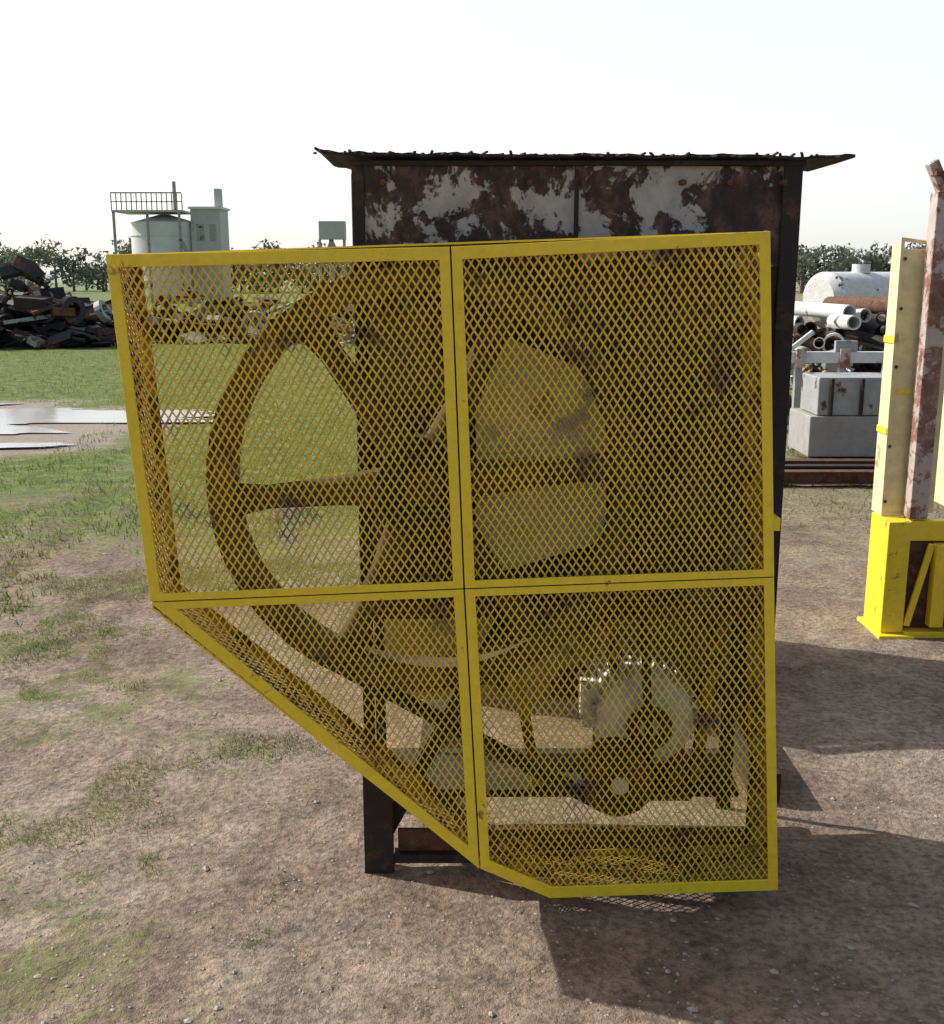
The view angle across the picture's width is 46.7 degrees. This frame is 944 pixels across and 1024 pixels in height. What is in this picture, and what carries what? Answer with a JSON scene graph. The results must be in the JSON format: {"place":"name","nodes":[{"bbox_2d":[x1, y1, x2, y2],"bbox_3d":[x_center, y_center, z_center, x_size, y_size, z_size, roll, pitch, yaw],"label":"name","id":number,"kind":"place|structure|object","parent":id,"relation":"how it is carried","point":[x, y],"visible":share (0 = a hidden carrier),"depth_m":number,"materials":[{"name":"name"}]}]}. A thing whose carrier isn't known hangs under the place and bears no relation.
{"place":"outdoors","nodes":[
{"label":"outdoors","id":0,"kind":"place"},
{"bbox_2d":[0,341,942,626],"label":"grass","id":1,"kind":"structure","parent":0,"point":[24,605],"depth_m":8.59,"materials":[{"name":"green plant"}]},
{"bbox_2d":[0,274,943,1023],"bbox_3d":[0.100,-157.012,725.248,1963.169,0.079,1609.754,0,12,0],"label":"ground","id":2,"kind":"structure","parent":0,"point":[816,778],"depth_m":3.22,"materials":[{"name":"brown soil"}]},
{"bbox_2d":[0,442,71,447],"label":"puddle","id":3,"kind":"object","parent":2,"relation":"on","point":[4,445],"visible":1,"depth_m":10.34,"materials":[{"name":"grey liquid"}]},
{"bbox_2d":[0,278,111,308],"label":"scrap metal pile","id":4,"kind":"object","parent":2,"relation":"on","point":[22,287],"visible":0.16,"depth_m":32.85,"materials":[{"name":"grey paint"}]},
{"bbox_2d":[0,255,141,348],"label":"scrap metal pile","id":5,"kind":"object","parent":2,"relation":"on","point":[47,316],"visible":0.94,"depth_m":23.81,"materials":[{"name":"grey paint"}]},
{"bbox_2d":[0,403,214,433],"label":"puddle","id":6,"kind":"object","parent":2,"relation":"on","point":[36,415],"visible":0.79,"depth_m":12.28,"materials":[{"name":"grey liquid"}]},
{"bbox_2d":[130,214,194,302],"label":"tank","id":7,"kind":"object","parent":2,"relation":"on","point":[164,234],"visible":0.3,"depth_m":59.22,"materials":[{"name":"metal"}]},
{"bbox_2d":[110,181,218,302],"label":"platform and railing","id":8,"kind":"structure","parent":2,"relation":"on","point":[173,211],"depth_m":58.43,"materials":[{"name":"grey metal"}]},
{"bbox_2d":[0,558,359,950],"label":"grass tufts","id":9,"kind":"object","parent":2,"relation":"on","point":[65,656],"visible":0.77,"depth_m":4.38,"materials":[{"name":"green plant"}]},
{"bbox_2d":[188,189,231,302],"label":"plant room","id":10,"kind":"object","parent":2,"relation":"on","point":[209,228],"visible":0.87,"depth_m":59.66,"materials":[{"name":"grey paint"}]},
{"bbox_2d":[126,287,354,344],"bbox_3d":[-5.466,-4.674,26.669,8.641,1.623,4.045,0,12,0],"label":"scrap metal pile","id":11,"kind":"object","parent":2,"relation":"on","point":[225,317],"visible":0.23,"depth_m":25.89,"materials":[{"name":"grey paint"}]},
{"bbox_2d":[318,221,345,285],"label":"elevated water tank","id":12,"kind":"object","parent":2,"relation":"on","point":[331,231],"visible":0.57,"depth_m":46.35,"materials":[{"name":"grey metal"}]},
{"bbox_2d":[106,231,780,897],"bbox_3d":[-0.021,0.154,2.704,1.598,1.644,0.223,0,12,0],"label":"belt guard","id":13,"kind":"object","parent":2,"relation":"on","point":[176,597],"visible":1,"depth_m":2.59,"materials":[{"name":"yellow paint"}]},
{"bbox_2d":[0,233,925,293],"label":"tree line","id":14,"kind":"object","parent":2,"relation":"on","point":[845,260],"visible":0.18,"depth_m":91.99,"materials":[{"name":"green plant"}]},
{"bbox_2d":[313,146,855,873],"bbox_3d":[0.266,0.023,2.950,1.278,1.894,0.405,0,12,0],"label":"rusty machine housing","id":15,"kind":"object","parent":2,"relation":"on","point":[433,198],"visible":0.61,"depth_m":2.71,"materials":[{"name":"brown metal"}]},
{"bbox_2d":[206,264,641,691],"bbox_3d":[-0.115,-0.098,2.788,1.042,1.042,0.410,0,12,0],"label":"flywheel","id":16,"kind":"object","parent":15,"relation":"attached to","point":[611,510],"visible":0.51,"depth_m":2.63,"materials":[{"name":"paint"}]},
{"bbox_2d":[578,634,697,815],"bbox_3d":[0.444,0.574,2.987,0.316,0.372,0.490,0,12,0],"label":"electric motor","id":17,"kind":"object","parent":15,"relation":"attached to","point":[636,731],"visible":0.49,"depth_m":2.85,"materials":[{"name":"grey metal"}]},
{"bbox_2d":[206,263,655,815],"bbox_3d":[-0.085,0.096,2.695,1.106,1.386,0.080,0,12,0],"label":"drive belt","id":18,"kind":"object","parent":17,"relation":"attached to","point":[521,755],"visible":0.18,"depth_m":2.77,"materials":[{"name":"grey rubber"}]},
{"bbox_2d":[420,699,781,802],"bbox_3d":[0.400,0.127,4.122,1.280,1.190,1.800,0,12,0],"label":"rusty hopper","id":19,"kind":"object","parent":2,"relation":"on","point":[713,716],"visible":0.02,"depth_m":3.59,"materials":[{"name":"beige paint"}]},
{"bbox_2d":[787,349,854,424],"bbox_3d":[3.904,-1.286,11.812,3.072,0.954,1.916,0,12,0],"label":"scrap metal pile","id":20,"kind":"object","parent":2,"relation":"on","point":[826,367],"visible":0.05,"depth_m":11.86,"materials":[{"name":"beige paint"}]},
{"bbox_2d":[784,459,874,484],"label":"steel beams","id":21,"kind":"structure","parent":2,"relation":"on","point":[827,471],"depth_m":8.39,"materials":[{"name":"brown metal"}]},
{"bbox_2d":[788,372,881,458],"bbox_3d":[3.275,-0.792,9.331,0.950,0.760,0.630,0,12,0],"label":"concrete block stack","id":22,"kind":"object","parent":2,"relation":"on","point":[835,415],"visible":0.6,"depth_m":9.07,"materials":[{"name":"grey paint"}]},
{"bbox_2d":[811,321,859,349],"bbox_3d":[9.150,-3.202,19.711,8.691,1.545,3.790,0,12,0],"label":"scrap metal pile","id":23,"kind":"object","parent":2,"relation":"on","point":[823,331],"visible":0.07,"depth_m":19.62,"materials":[{"name":"metal"}]},
{"bbox_2d":[789,330,883,449],"bbox_3d":[3.650,-1.114,10.018,1.900,1.094,0.110,0,12,0],"label":"white barrier rail","id":24,"kind":"object","parent":2,"relation":"on","point":[844,354],"visible":0.52,"depth_m":9.93,"materials":[{"name":"metal"}]},
{"bbox_2d":[791,296,887,371],"bbox_3d":[6.205,-2.916,18.102,3.303,1.336,3.295,0,12,0],"label":"pipe stack","id":25,"kind":"object","parent":2,"relation":"on","point":[850,318],"visible":0.48,"depth_m":17.44,"materials":[{"name":"white paint"}]},
{"bbox_2d":[803,264,889,325],"bbox_3d":[8.973,-4.809,25.256,2.930,1.800,1.156,-8,15,-32],"label":"white storage tank","id":26,"kind":"object","parent":2,"relation":"on","point":[860,280],"visible":0.47,"depth_m":24.48,"materials":[{"name":"white paint"},{"name":"metal"},{"name":"rust"}]},
{"bbox_2d":[857,159,943,638],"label":"yellow screening machine","id":27,"kind":"object","parent":2,"relation":"on","point":[904,595],"visible":1,"depth_m":4.82,"materials":[{"name":"paint"}]},
{"bbox_2d":[0,0,943,273],"label":"sky","id":28,"kind":"structure","parent":0,"point":[98,98],"materials":[{"name":"white"}]}
]}

